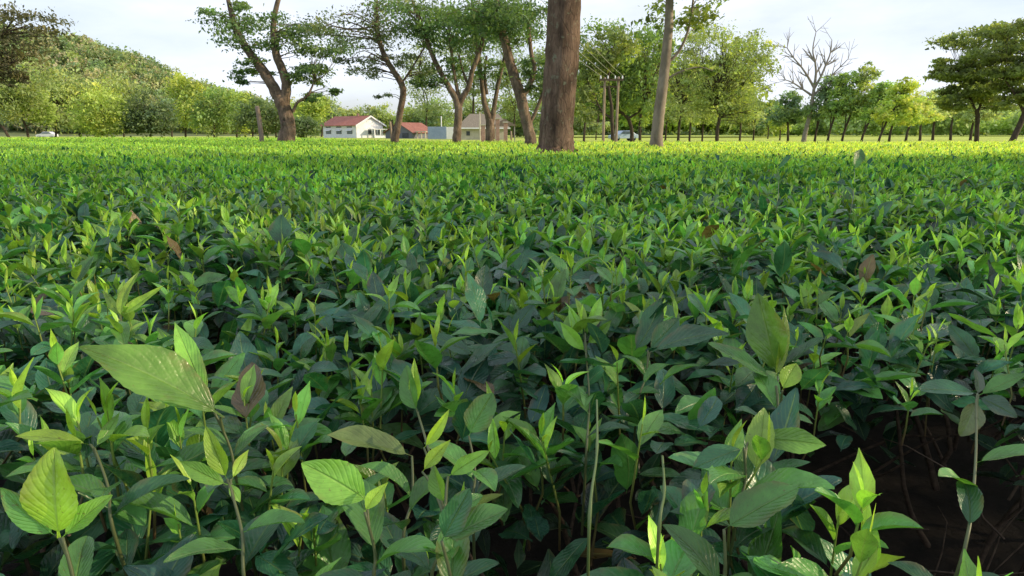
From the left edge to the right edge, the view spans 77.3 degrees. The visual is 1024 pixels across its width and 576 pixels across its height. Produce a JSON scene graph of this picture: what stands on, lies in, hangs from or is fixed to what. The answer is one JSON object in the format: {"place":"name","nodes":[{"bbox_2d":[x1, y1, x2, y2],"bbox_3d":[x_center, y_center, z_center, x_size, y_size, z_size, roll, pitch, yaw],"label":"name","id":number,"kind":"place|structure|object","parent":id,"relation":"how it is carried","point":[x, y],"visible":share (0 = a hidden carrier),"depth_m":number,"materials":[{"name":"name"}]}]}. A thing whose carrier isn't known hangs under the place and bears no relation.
{"place":"outdoors","nodes":[
{"label":"outdoors","id":0,"kind":"place"},
{"bbox_2d":[0,44,446,136],"bbox_3d":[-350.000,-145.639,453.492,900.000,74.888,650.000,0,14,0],"label":"hill","id":1,"kind":"structure","parent":0,"point":[15,133],"depth_m":257.74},
{"bbox_2d":[0,23,449,133],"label":"hill forest","id":2,"kind":"object","parent":1,"relation":"on","point":[83,48],"visible":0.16,"depth_m":363.91,"materials":[{"name":"green plant"}]},
{"bbox_2d":[320,114,386,137],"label":"house","id":3,"kind":"structure","parent":0,"point":[358,126],"depth_m":158.76,"materials":[{"name":"white"}]},
{"bbox_2d":[0,337,1023,575],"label":"soil","id":4,"kind":"structure","parent":0,"point":[926,500],"depth_m":1.80,"materials":[{"name":"brown soil"}]},
{"bbox_2d":[255,106,263,141],"bbox_3d":[-9.171,-5.605,23.332,0.227,2.001,0.184,0,14,0],"label":"wooden post","id":5,"kind":"object","parent":4,"relation":"on","point":[259,123],"visible":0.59,"depth_m":23.19,"materials":[{"name":"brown wood"}]},
{"bbox_2d":[286,0,466,142],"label":"shade tree","id":6,"kind":"object","parent":4,"relation":"on","point":[385,58],"visible":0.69,"depth_m":20.70,"materials":[{"name":"green plant"}]},
{"bbox_2d":[350,0,544,142],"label":"shade tree","id":7,"kind":"object","parent":4,"relation":"on","point":[426,31],"visible":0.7,"depth_m":19.72,"materials":[{"name":"green plant"}]},
{"bbox_2d":[429,0,547,144],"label":"shade tree","id":8,"kind":"object","parent":4,"relation":"on","point":[500,22],"visible":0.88,"depth_m":16.36,"materials":[{"name":"green plant"}]},
{"bbox_2d":[447,2,546,142],"bbox_3d":[-0.431,-7.023,21.893,4.553,5.556,3.688,0,14,0],"label":"shade tree","id":9,"kind":"object","parent":4,"relation":"on","point":[490,119],"visible":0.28,"depth_m":21.91,"materials":[{"name":"green plant"}]},
{"bbox_2d":[0,171,1023,575],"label":"tea","id":10,"kind":"object","parent":4,"relation":"on","point":[242,354],"depth_m":0.93,"materials":[{"name":"plant"}]},
{"bbox_2d":[0,447,112,575],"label":"tea shoot","id":11,"kind":"object","parent":10,"relation":"attached to","point":[45,501],"visible":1,"depth_m":0.38,"materials":[{"name":"green plant"}]},
{"bbox_2d":[16,412,188,575],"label":"tea shoot","id":12,"kind":"object","parent":10,"relation":"attached to","point":[126,541],"visible":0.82,"depth_m":0.54,"materials":[{"name":"green plant"}]},
{"bbox_2d":[93,271,163,395],"bbox_3d":[-0.588,0.117,0.997,0.098,0.253,0.239,-6,15,-23],"label":"tea shoot","id":13,"kind":"object","parent":10,"relation":"attached to","point":[131,305],"visible":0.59,"depth_m":1.03,"materials":[{"name":"green plant"}]},
{"bbox_2d":[79,322,293,575],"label":"tea shoot","id":14,"kind":"object","parent":10,"relation":"attached to","point":[178,378],"visible":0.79,"depth_m":0.56,"materials":[{"name":"green plant"}]},
{"bbox_2d":[163,425,304,575],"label":"tea shoot","id":15,"kind":"object","parent":10,"relation":"attached to","point":[256,533],"visible":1,"depth_m":0.48,"materials":[{"name":"green plant"}]},
{"bbox_2d":[263,214,304,336],"bbox_3d":[-0.553,-0.026,1.520,0.092,0.274,0.194,-7,15,-26],"label":"tea shoot","id":16,"kind":"object","parent":10,"relation":"attached to","point":[279,226],"visible":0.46,"depth_m":1.56,"materials":[{"name":"green plant"}]},
{"bbox_2d":[301,459,435,575],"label":"tea shoot","id":17,"kind":"object","parent":10,"relation":"attached to","point":[352,492],"visible":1,"depth_m":0.45,"materials":[{"name":"green plant"}]},
{"bbox_2d":[327,425,450,575],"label":"tea shoot","id":18,"kind":"object","parent":10,"relation":"attached to","point":[368,437],"visible":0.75,"depth_m":0.56,"materials":[{"name":"green plant"}]},
{"bbox_2d":[387,358,498,575],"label":"tea shoot","id":19,"kind":"object","parent":10,"relation":"attached to","point":[409,388],"visible":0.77,"depth_m":0.49,"materials":[{"name":"green plant"}]},
{"bbox_2d":[435,488,507,575],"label":"tea shoot","id":20,"kind":"object","parent":10,"relation":"attached to","point":[461,520],"visible":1,"depth_m":0.41,"materials":[{"name":"green plant"}]},
{"bbox_2d":[424,393,525,559],"bbox_3d":[-0.035,0.214,0.604,0.100,0.212,0.082,-4,14,-17],"label":"tea shoot","id":21,"kind":"object","parent":10,"relation":"attached to","point":[479,412],"visible":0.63,"depth_m":0.61,"materials":[{"name":"green plant"}]},
{"bbox_2d":[556,297,629,535],"bbox_3d":[0.100,0.155,0.855,0.080,0.222,0.326,1,14,4],"label":"tea shoot","id":22,"kind":"object","parent":10,"relation":"attached to","point":[578,394],"visible":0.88,"depth_m":0.77,"materials":[{"name":"green plant"}]},
{"bbox_2d":[587,399,598,575],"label":"tea shoot","id":23,"kind":"object","parent":10,"relation":"attached to","point":[589,518],"visible":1,"depth_m":0.51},
{"bbox_2d":[655,455,665,568],"bbox_3d":[0.125,0.248,0.549,0.006,0.191,0.074,3,14,14],"label":"tea shoot","id":24,"kind":"object","parent":10,"relation":"attached to","point":[659,524],"visible":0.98,"depth_m":0.51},
{"bbox_2d":[622,318,728,442],"bbox_3d":[0.191,0.159,0.840,0.135,0.220,0.095,-7,15,-25],"label":"tea shoot","id":25,"kind":"object","parent":10,"relation":"attached to","point":[669,333],"visible":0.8,"depth_m":0.84,"materials":[{"name":"green plant"}]},
{"bbox_2d":[662,481,798,575],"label":"tea shoot","id":26,"kind":"object","parent":10,"relation":"attached to","point":[759,504],"visible":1,"depth_m":0.42,"materials":[{"name":"green plant"}]},
{"bbox_2d":[669,427,825,575],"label":"tea shoot","id":27,"kind":"object","parent":10,"relation":"attached to","point":[715,457],"visible":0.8,"depth_m":0.57,"materials":[{"name":"green plant"}]},
{"bbox_2d":[708,293,811,423],"bbox_3d":[0.277,0.148,0.732,0.097,0.266,0.113,0,14,0],"label":"tea shoot","id":28,"kind":"object","parent":10,"relation":"attached to","point":[768,333],"visible":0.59,"depth_m":0.74,"materials":[{"name":"green plant"}]},
{"bbox_2d":[888,369,1023,575],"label":"tea shoot","id":29,"kind":"object","parent":10,"relation":"attached to","point":[969,493],"visible":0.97,"depth_m":0.67,"materials":[{"name":"green plant"}]},
{"bbox_2d":[0,164,1023,452],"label":"tea foliage","id":30,"kind":"object","parent":4,"relation":"on","point":[684,208],"visible":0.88,"depth_m":2.13,"materials":[{"name":"green plant"}]},
{"bbox_2d":[768,154,790,221],"bbox_3d":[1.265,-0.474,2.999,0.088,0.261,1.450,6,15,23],"label":"tea shoot","id":31,"kind":"object","parent":30,"relation":"attached to","point":[785,160],"visible":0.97,"depth_m":3.04,"materials":[{"name":"green plant"}]},
{"bbox_2d":[841,149,864,229],"bbox_3d":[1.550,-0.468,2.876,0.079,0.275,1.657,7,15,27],"label":"tea shoot","id":32,"kind":"object","parent":30,"relation":"attached to","point":[859,156],"visible":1,"depth_m":3.51,"materials":[{"name":"green plant"}]},
{"bbox_2d":[534,0,580,153],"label":"shade tree","id":33,"kind":"object","parent":4,"relation":"on","point":[560,71],"visible":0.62,"depth_m":10.28,"materials":[{"name":"brown plant"}]},
{"bbox_2d":[631,0,728,146],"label":"shade tree","id":34,"kind":"object","parent":4,"relation":"on","point":[695,24],"visible":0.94,"depth_m":14.71,"materials":[{"name":"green plant"}]},
{"bbox_2d":[0,135,1023,142],"bbox_3d":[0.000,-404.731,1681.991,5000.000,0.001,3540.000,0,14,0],"label":"ground","id":35,"kind":"structure","parent":0,"point":[833,138],"depth_m":137.06,"materials":[{"name":"green plant"}]},
{"bbox_2d":[0,68,58,136],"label":"broadleaf tree","id":36,"kind":"object","parent":35,"relation":"on","point":[18,94],"visible":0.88,"depth_m":57.44,"materials":[{"name":"green plant"}]},
{"bbox_2d":[0,81,62,137],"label":"broadleaf tree","id":37,"kind":"object","parent":35,"relation":"on","point":[40,115],"visible":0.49,"depth_m":59.69,"materials":[{"name":"green plant"}]},
{"bbox_2d":[0,0,80,88],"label":"shade tree","id":38,"kind":"object","parent":35,"relation":"on","point":[7,34],"visible":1,"depth_m":32.11,"materials":[{"name":"green plant"}]},
{"bbox_2d":[27,57,90,136],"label":"broadleaf tree","id":39,"kind":"object","parent":35,"relation":"on","point":[69,89],"visible":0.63,"depth_m":81.46,"materials":[{"name":"green plant"}]},
{"bbox_2d":[50,75,105,137],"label":"broadleaf tree","id":40,"kind":"object","parent":35,"relation":"on","point":[79,132],"visible":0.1,"depth_m":85.82,"materials":[{"name":"green plant"}]},
{"bbox_2d":[57,79,134,137],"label":"broadleaf tree","id":41,"kind":"object","parent":35,"relation":"on","point":[92,120],"visible":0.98,"depth_m":74.49,"materials":[{"name":"green plant"}]},
{"bbox_2d":[77,68,149,137],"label":"broadleaf tree","id":42,"kind":"object","parent":35,"relation":"on","point":[122,86],"visible":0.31,"depth_m":83.37,"materials":[{"name":"green plant"}]},
{"bbox_2d":[113,84,181,137],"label":"broadleaf tree","id":43,"kind":"object","parent":35,"relation":"on","point":[153,119],"visible":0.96,"depth_m":76.35,"materials":[{"name":"green plant"}]},
{"bbox_2d":[156,71,215,137],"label":"broadleaf tree","id":44,"kind":"object","parent":35,"relation":"on","point":[181,89],"visible":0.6,"depth_m":87.11,"materials":[{"name":"green plant"}]},
{"bbox_2d":[183,84,246,137],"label":"broadleaf tree","id":45,"kind":"object","parent":35,"relation":"on","point":[207,110],"visible":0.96,"depth_m":80.25,"materials":[{"name":"green plant"}]},
{"bbox_2d":[211,85,260,137],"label":"broadleaf tree","id":46,"kind":"object","parent":35,"relation":"on","point":[245,97],"visible":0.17,"depth_m":84.37,"materials":[{"name":"green plant"}]},
{"bbox_2d":[227,93,274,137],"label":"broadleaf tree","id":47,"kind":"object","parent":35,"relation":"on","point":[242,119],"visible":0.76,"depth_m":70.90,"materials":[{"name":"green plant"}]},
{"bbox_2d":[242,96,303,137],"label":"broadleaf tree","id":48,"kind":"object","parent":35,"relation":"on","point":[276,120],"visible":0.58,"depth_m":72.39,"materials":[{"name":"green plant"}]},
{"bbox_2d":[188,0,364,142],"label":"shade tree","id":49,"kind":"object","parent":35,"relation":"on","point":[279,96],"visible":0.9,"depth_m":23.57,"materials":[{"name":"green plant"}]},
{"bbox_2d":[294,112,325,138],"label":"broadleaf tree","id":50,"kind":"object","parent":35,"relation":"on","point":[309,126],"visible":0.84,"depth_m":71.31,"materials":[{"name":"green plant"}]},
{"bbox_2d":[290,93,336,136],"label":"broadleaf tree","id":51,"kind":"object","parent":35,"relation":"on","point":[314,109],"visible":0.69,"depth_m":90.71,"materials":[{"name":"green plant"}]},
{"bbox_2d":[314,94,344,136],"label":"broadleaf tree","id":52,"kind":"object","parent":35,"relation":"on","point":[330,116],"visible":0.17,"depth_m":201.76,"materials":[{"name":"green plant"}]},
{"bbox_2d":[345,106,365,115],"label":"broadleaf tree","id":53,"kind":"object","parent":35,"relation":"on","point":[352,112],"visible":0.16,"depth_m":225.51,"materials":[{"name":"green plant"}]},
{"bbox_2d":[353,99,388,124],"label":"broadleaf tree","id":54,"kind":"object","parent":35,"relation":"on","point":[367,111],"visible":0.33,"depth_m":227.26,"materials":[{"name":"green plant"}]},
{"bbox_2d":[370,101,395,133],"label":"broadleaf tree","id":55,"kind":"object","parent":35,"relation":"on","point":[387,117],"visible":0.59,"depth_m":228.19,"materials":[{"name":"green plant"}]},
{"bbox_2d":[383,122,427,138],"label":"shed","id":56,"kind":"structure","parent":35,"relation":"on","point":[408,130],"depth_m":134.72,"materials":[{"name":"red paint"}]},
{"bbox_2d":[393,102,419,124],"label":"broadleaf tree","id":57,"kind":"object","parent":35,"relation":"on","point":[407,118],"visible":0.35,"depth_m":204.59,"materials":[{"name":"green plant"}]},
{"bbox_2d":[394,32,460,125],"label":"broadleaf tree","id":58,"kind":"object","parent":35,"relation":"on","point":[427,107],"visible":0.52,"depth_m":166.81,"materials":[{"name":"green plant"}]},
{"bbox_2d":[404,99,451,126],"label":"broadleaf tree","id":59,"kind":"object","parent":35,"relation":"on","point":[432,122],"visible":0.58,"depth_m":200.43,"materials":[{"name":"green plant"}]},
{"bbox_2d":[426,96,453,126],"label":"broadleaf tree","id":60,"kind":"object","parent":35,"relation":"on","point":[445,106],"visible":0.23,"depth_m":225.70,"materials":[{"name":"green plant"}]},
{"bbox_2d":[427,126,453,138],"bbox_3d":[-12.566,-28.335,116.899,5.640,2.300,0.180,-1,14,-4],"label":"shed","id":61,"kind":"structure","parent":35,"relation":"on","point":[437,132],"depth_m":116.80,"materials":[{"name":"metal"}]},
{"bbox_2d":[439,31,497,113],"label":"broadleaf tree","id":62,"kind":"object","parent":35,"relation":"on","point":[473,92],"visible":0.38,"depth_m":160.74,"materials":[{"name":"green plant"}]},
{"bbox_2d":[447,95,497,120],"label":"broadleaf tree","id":63,"kind":"object","parent":35,"relation":"on","point":[467,108],"visible":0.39,"depth_m":191.21,"materials":[{"name":"green plant"}]},
{"bbox_2d":[461,114,509,139],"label":"cottage","id":64,"kind":"structure","parent":35,"relation":"on","point":[470,127],"depth_m":107.18,"materials":[{"name":"beige paint"}]},
{"bbox_2d":[489,100,521,131],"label":"broadleaf tree","id":65,"kind":"object","parent":35,"relation":"on","point":[517,121],"visible":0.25,"depth_m":198.67,"materials":[{"name":"green plant"}]},
{"bbox_2d":[2,158,1012,336],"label":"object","id":66,"kind":"object","parent":35,"relation":"on","point":[216,328],"depth_m":3.14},
{"bbox_2d":[0,136,882,143],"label":"tea foliage","id":67,"kind":"object","parent":66,"relation":"on","point":[132,139],"visible":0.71,"depth_m":26.96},
{"bbox_2d":[0,147,1023,192],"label":"tea foliage","id":68,"kind":"object","parent":66,"relation":"on","point":[433,168],"visible":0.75,"depth_m":5.75,"materials":[{"name":"plant"}]},
{"bbox_2d":[0,139,1023,157],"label":"tea foliage","id":69,"kind":"object","parent":66,"relation":"on","point":[445,147],"visible":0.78,"depth_m":13.11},
{"bbox_2d":[477,32,544,137],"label":"broadleaf tree","id":70,"kind":"object","parent":35,"relation":"on","point":[512,102],"visible":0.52,"depth_m":156.73,"materials":[{"name":"green plant"}]},
{"bbox_2d":[508,125,533,136],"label":"broadleaf tree","id":71,"kind":"object","parent":35,"relation":"on","point":[519,132],"visible":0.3,"depth_m":213.41,"materials":[{"name":"green plant"}]},
{"bbox_2d":[517,41,545,127],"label":"broadleaf tree","id":72,"kind":"object","parent":35,"relation":"on","point":[533,103],"visible":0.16,"depth_m":142.86,"materials":[{"name":"green plant"}]},
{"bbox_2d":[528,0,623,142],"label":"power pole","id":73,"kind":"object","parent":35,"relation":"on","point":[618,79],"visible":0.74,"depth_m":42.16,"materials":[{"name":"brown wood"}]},
{"bbox_2d":[573,117,595,129],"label":"broadleaf tree","id":74,"kind":"object","parent":35,"relation":"on","point":[588,124],"visible":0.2,"depth_m":91.51,"materials":[{"name":"green plant"}]},
{"bbox_2d":[575,61,601,141],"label":"broadleaf tree","id":75,"kind":"object","parent":35,"relation":"on","point":[582,84],"visible":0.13,"depth_m":67.32,"materials":[{"name":"green plant"}]},
{"bbox_2d":[582,113,609,139],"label":"broadleaf tree","id":76,"kind":"object","parent":35,"relation":"on","point":[596,127],"visible":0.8,"depth_m":106.04,"materials":[{"name":"green plant"}]},
{"bbox_2d":[574,24,646,141],"bbox_3d":[6.688,-14.346,45.957,6.228,8.523,4.594,0,14,0],"label":"shade tree","id":77,"kind":"object","parent":35,"relation":"on","point":[588,74],"visible":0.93,"depth_m":45.44,"materials":[{"name":"green plant"}]},
{"bbox_2d":[608,131,637,140],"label":"parked car","id":78,"kind":"object","parent":35,"relation":"on","point":[623,134],"visible":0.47,"depth_m":91.70,"materials":[{"name":"white paint"}]},
{"bbox_2d":[576,9,696,141],"bbox_3d":[8.888,-16.171,49.606,10.612,10.375,6.145,0,14,0],"label":"shade tree","id":79,"kind":"object","parent":35,"relation":"on","point":[633,94],"visible":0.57,"depth_m":48.76,"materials":[{"name":"green plant"}]},
{"bbox_2d":[610,28,683,141],"bbox_3d":[12.958,-19.872,63.152,7.457,11.204,6.246,0,14,0],"label":"shade tree","id":80,"kind":"object","parent":35,"relation":"on","point":[643,121],"visible":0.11,"depth_m":63.24,"materials":[{"name":"green plant"}]},
{"bbox_2d":[652,71,683,140],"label":"broadleaf tree","id":81,"kind":"object","parent":35,"relation":"on","point":[669,108],"visible":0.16,"depth_m":84.59,"materials":[{"name":"green plant"}]},
{"bbox_2d":[655,16,726,140],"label":"broadleaf tree","id":82,"kind":"object","parent":35,"relation":"on","point":[679,94],"visible":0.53,"depth_m":71.20,"materials":[{"name":"green plant"}]},
{"bbox_2d":[673,73,717,141],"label":"broadleaf tree","id":83,"kind":"object","parent":35,"relation":"on","point":[697,123],"visible":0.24,"depth_m":76.85,"materials":[{"name":"green plant"}]},
{"bbox_2d":[682,105,724,141],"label":"broadleaf tree","id":84,"kind":"object","parent":35,"relation":"on","point":[714,122],"visible":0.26,"depth_m":81.89,"materials":[{"name":"green plant"}]},
{"bbox_2d":[675,19,775,140],"bbox_3d":[19.237,-18.949,59.205,8.473,11.258,7.280,-8,16,-30],"label":"broadleaf tree","id":85,"kind":"object","parent":35,"relation":"on","point":[719,89],"visible":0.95,"depth_m":58.64,"materials":[{"name":"green plant"}]},
{"bbox_2d":[436,114,1023,134],"bbox_3d":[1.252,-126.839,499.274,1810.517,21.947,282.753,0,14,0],"label":"distant wood","id":86,"kind":"object","parent":35,"relation":"on","point":[644,132],"visible":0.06,"depth_m":387.27,"materials":[{"name":"green plant"}]},
{"bbox_2d":[732,110,766,140],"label":"broadleaf tree","id":87,"kind":"object","parent":35,"relation":"on","point":[753,124],"visible":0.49,"depth_m":92.08,"materials":[{"name":"green plant"}]},
{"bbox_2d":[717,28,784,140],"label":"broadleaf tree","id":88,"kind":"object","parent":35,"relation":"on","point":[761,75],"visible":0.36,"depth_m":84.75,"materials":[{"name":"green plant"}]},
{"bbox_2d":[750,105,778,138],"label":"broadleaf tree","id":89,"kind":"object","parent":35,"relation":"on","point":[761,128],"visible":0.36,"depth_m":125.18,"materials":[{"name":"green plant"}]},
{"bbox_2d":[530,55,1023,136],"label":"light green wood","id":90,"kind":"object","parent":35,"relation":"on","point":[1006,123],"visible":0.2,"depth_m":233.44,"materials":[{"name":"green plant"}]},
{"bbox_2d":[765,112,795,139],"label":"broadleaf tree","id":91,"kind":"object","parent":35,"relation":"on","point":[781,127],"visible":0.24,"depth_m":96.65,"materials":[{"name":"green plant"}]},
{"bbox_2d":[766,89,807,141],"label":"young tree","id":92,"kind":"object","parent":35,"relation":"on","point":[790,113],"visible":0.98,"depth_m":68.98,"materials":[{"name":"green plant"}]},
{"bbox_2d":[768,16,857,142],"bbox_3d":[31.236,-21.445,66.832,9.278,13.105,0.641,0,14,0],"label":"bare tree","id":93,"kind":"object","parent":35,"relation":"on","point":[807,123],"visible":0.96,"depth_m":66.50,"materials":[{"name":"grey plant"}]},
{"bbox_2d":[799,73,848,142],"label":"young tree","id":94,"kind":"object","parent":35,"relation":"on","point":[821,95],"visible":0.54,"depth_m":67.01,"materials":[{"name":"green plant"}]},
{"bbox_2d":[817,70,869,142],"bbox_3d":[34.051,-18.426,65.472,5.607,7.389,4.059,0,14,0],"label":"young tree","id":95,"kind":"object","parent":35,"relation":"on","point":[842,86],"visible":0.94,"depth_m":64.87,"materials":[{"name":"green plant"}]},
{"bbox_2d":[841,60,884,141],"bbox_3d":[35.779,-18.909,65.380,5.454,8.248,4.192,0,14,0],"label":"young tree","id":96,"kind":"object","parent":35,"relation":"on","point":[873,73],"visible":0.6,"depth_m":64.49,"materials":[{"name":"green plant"}]},
{"bbox_2d":[853,80,899,141],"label":"young tree","id":97,"kind":"object","parent":35,"relation":"on","point":[879,92],"visible":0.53,"depth_m":63.27,"materials":[{"name":"green plant"}]},
{"bbox_2d":[868,76,927,141],"bbox_3d":[33.697,-15.361,55.980,4.200,5.982,3.947,13,19,43],"label":"young tree","id":98,"kind":"object","parent":35,"relation":"on","point":[902,98],"visible":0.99,"depth_m":55.38,"materials":[{"name":"green plant"}]},
{"bbox_2d":[875,94,923,141],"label":"young tree","id":99,"kind":"object","parent":35,"relation":"on","point":[900,122],"visible":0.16,"depth_m":71.75,"materials":[{"name":"green plant"}]},
{"bbox_2d":[895,96,950,141],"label":"young tree","id":100,"kind":"object","parent":35,"relation":"on","point":[932,116],"visible":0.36,"depth_m":76.55,"materials":[{"name":"green plant"}]},
{"bbox_2d":[913,90,951,140],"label":"young tree","id":101,"kind":"object","parent":35,"relation":"on","point":[930,94],"visible":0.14,"depth_m":91.25,"materials":[{"name":"green plant"}]},
{"bbox_2d":[929,88,957,139],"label":"young tree","id":102,"kind":"object","parent":35,"relation":"on","point":[933,132],"visible":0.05,"depth_m":101.57,"materials":[{"name":"green plant"}]},
{"bbox_2d":[934,83,978,140],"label":"young tree","id":103,"kind":"object","parent":35,"relation":"on","point":[961,115],"visible":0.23,"depth_m":96.25,"materials":[{"name":"green plant"}]},
{"bbox_2d":[917,19,1023,141],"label":"shade tree","id":104,"kind":"object","parent":35,"relation":"on","point":[962,71],"visible":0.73,"depth_m":42.41,"materials":[{"name":"green plant"}]},
{"bbox_2d":[955,103,1004,140],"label":"young tree","id":105,"kind":"object","parent":35,"relation":"on","point":[986,115],"visible":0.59,"depth_m":96.21,"materials":[{"name":"green plant"}]},
{"bbox_2d":[960,17,1023,141],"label":"shade tree","id":106,"kind":"object","parent":35,"relation":"on","point":[1011,75],"visible":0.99,"depth_m":37.92,"materials":[{"name":"green plant"}]},
{"bbox_2d":[0,0,1023,117],"label":"sky","id":107,"kind":"structure","parent":0,"point":[890,34],"materials":[{"name":"white"}]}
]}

